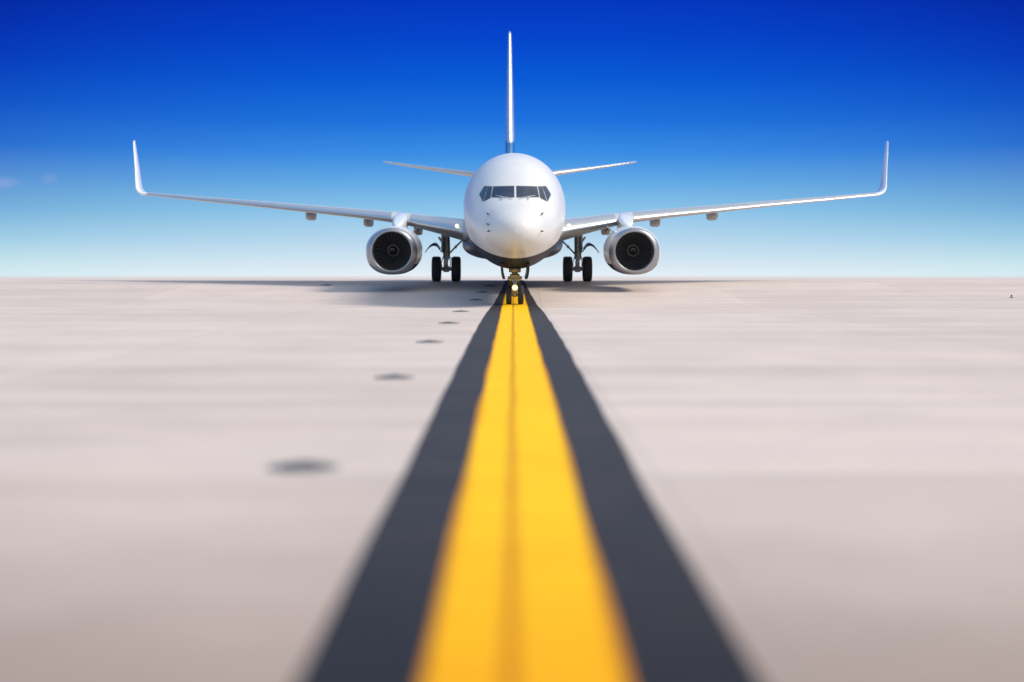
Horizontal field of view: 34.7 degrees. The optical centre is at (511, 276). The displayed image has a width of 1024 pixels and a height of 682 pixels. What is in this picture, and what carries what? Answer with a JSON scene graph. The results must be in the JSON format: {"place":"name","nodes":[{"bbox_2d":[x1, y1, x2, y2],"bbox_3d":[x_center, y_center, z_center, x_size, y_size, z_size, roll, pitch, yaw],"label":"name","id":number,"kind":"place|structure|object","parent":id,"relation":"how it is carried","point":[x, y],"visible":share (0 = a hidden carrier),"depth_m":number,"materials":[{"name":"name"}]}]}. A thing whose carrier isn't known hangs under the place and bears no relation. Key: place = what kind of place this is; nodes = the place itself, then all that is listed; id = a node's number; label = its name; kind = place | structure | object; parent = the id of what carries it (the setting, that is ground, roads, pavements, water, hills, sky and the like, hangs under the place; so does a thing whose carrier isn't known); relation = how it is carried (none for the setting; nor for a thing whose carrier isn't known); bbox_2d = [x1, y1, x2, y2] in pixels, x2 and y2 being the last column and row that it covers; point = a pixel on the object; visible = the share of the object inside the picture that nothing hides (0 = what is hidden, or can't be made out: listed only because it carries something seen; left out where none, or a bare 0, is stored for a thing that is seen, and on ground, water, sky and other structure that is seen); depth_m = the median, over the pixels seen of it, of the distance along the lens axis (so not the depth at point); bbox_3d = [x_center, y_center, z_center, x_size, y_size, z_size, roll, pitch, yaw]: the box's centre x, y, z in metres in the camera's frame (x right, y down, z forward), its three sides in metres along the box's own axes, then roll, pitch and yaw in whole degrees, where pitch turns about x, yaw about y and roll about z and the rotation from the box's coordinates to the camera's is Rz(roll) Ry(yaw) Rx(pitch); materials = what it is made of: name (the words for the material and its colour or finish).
{"place":"outdoors","nodes":[
{"label":"outdoors","id":0,"kind":"place"},
{"bbox_2d":[0,277,1023,681],"bbox_3d":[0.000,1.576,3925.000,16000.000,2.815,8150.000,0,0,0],"label":"concrete apron","id":1,"kind":"object","parent":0,"point":[830,471],"visible":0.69,"depth_m":13.31,"materials":[{"name":"grey concrete"}]},
{"bbox_2d":[267,461,339,471],"bbox_3d":[-1.560,1.408,12.250,0.540,0.037,0.540,0,1,0],"label":"inset light","id":2,"kind":"object","parent":1,"relation":"on","point":[305,466],"visible":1,"depth_m":12.13,"materials":[{"name":"metal"}]},
{"bbox_2d":[374,374,414,378],"bbox_3d":[-1.560,1.318,21.700,0.540,0.037,0.540,0,1,0],"label":"inset light","id":3,"kind":"object","parent":1,"relation":"on","point":[394,376],"visible":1,"depth_m":21.57,"materials":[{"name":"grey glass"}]},
{"bbox_2d":[416,340,442,342],"bbox_3d":[-1.570,1.227,31.200,0.540,0.037,0.540,0,1,0],"label":"inset light","id":4,"kind":"object","parent":1,"relation":"on","point":[429,341],"visible":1,"depth_m":31.05,"materials":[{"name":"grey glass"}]},
{"bbox_2d":[439,322,458,323],"bbox_3d":[-1.570,1.136,40.700,0.540,0.037,0.540,0,1,0],"label":"inset light","id":5,"kind":"object","parent":1,"relation":"on","point":[448,323],"visible":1,"depth_m":40.53,"materials":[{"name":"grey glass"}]},
{"bbox_2d":[133,31,887,303],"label":"airliner","id":6,"kind":"object","parent":1,"relation":"on","point":[514,221],"visible":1,"depth_m":65.88,"materials":[{"name":"white paint"}]},
{"bbox_2d":[479,186,487,200],"bbox_3d":[-0.977,-2.857,56.459,0.325,0.562,0.795,0,3,0],"label":"cockpit window","id":7,"kind":"structure","parent":6,"relation":"in","point":[482,194],"depth_m":56.48,"materials":[{"name":"black glass"}]},
{"bbox_2d":[484,186,492,200],"bbox_3d":[-0.775,-2.850,56.301,0.262,0.578,0.672,0,0,13],"label":"cockpit window","id":8,"kind":"structure","parent":6,"relation":"in","point":[489,190],"depth_m":56.21,"materials":[{"name":"black glass"}]},
{"bbox_2d":[491,186,513,197],"bbox_3d":[-0.285,-2.898,56.015,0.967,0.458,0.607,0,0,19],"label":"cockpit window","id":9,"kind":"structure","parent":6,"relation":"in","point":[506,191],"depth_m":56.00,"materials":[{"name":"black glass"}]},
{"bbox_2d":[501,263,504,278],"bbox_3d":[-0.320,-0.229,57.637,0.159,0.550,2.100,0,3,0],"label":"nose gear door","id":10,"kind":"structure","parent":6,"relation":"in","point":[502,272],"depth_m":56.77,"materials":[{"name":"blue paint"}]},
{"bbox_2d":[524,263,529,278],"bbox_3d":[0.525,-0.229,57.643,0.159,0.550,2.100,0,3,0],"label":"nose gear door","id":11,"kind":"structure","parent":6,"relation":"in","point":[528,264],"depth_m":56.78,"materials":[{"name":"blue paint"}]},
{"bbox_2d":[516,186,538,197],"bbox_3d":[0.512,-2.898,56.020,0.967,0.458,0.607,0,0,-20],"label":"cockpit window","id":12,"kind":"structure","parent":6,"relation":"in","point":[521,191],"depth_m":56.00,"materials":[{"name":"black glass"}]},
{"bbox_2d":[538,186,546,200],"bbox_3d":[0.998,-2.850,56.313,0.262,0.577,0.672,0,0,-14],"label":"cockpit window","id":13,"kind":"structure","parent":6,"relation":"in","point":[541,192],"depth_m":56.23,"materials":[{"name":"black glass"}]},
{"bbox_2d":[542,186,550,200],"bbox_3d":[1.198,-2.858,56.474,0.325,0.562,0.794,0,3,0],"label":"cockpit window","id":14,"kind":"structure","parent":6,"relation":"in","point":[547,193],"depth_m":56.52,"materials":[{"name":"black glass"}]},
{"bbox_2d":[421,279,629,681],"bbox_3d":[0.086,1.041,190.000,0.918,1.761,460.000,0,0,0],"label":"yellow center line","id":15,"kind":"object","parent":1,"relation":"on","point":[523,596],"visible":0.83,"depth_m":8.50,"materials":[{"name":"paint"}]},
{"bbox_2d":[296,279,762,681],"bbox_3d":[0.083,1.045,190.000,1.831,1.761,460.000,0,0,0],"label":"dark border stripe","id":16,"kind":"object","parent":1,"relation":"on","point":[672,625],"visible":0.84,"depth_m":8.44,"materials":[{"name":"paint"}]},
{"bbox_2d":[0,0,1023,276],"label":"sky","id":17,"kind":"structure","parent":0,"point":[305,102],"materials":[{"name":"blue"}]}
]}

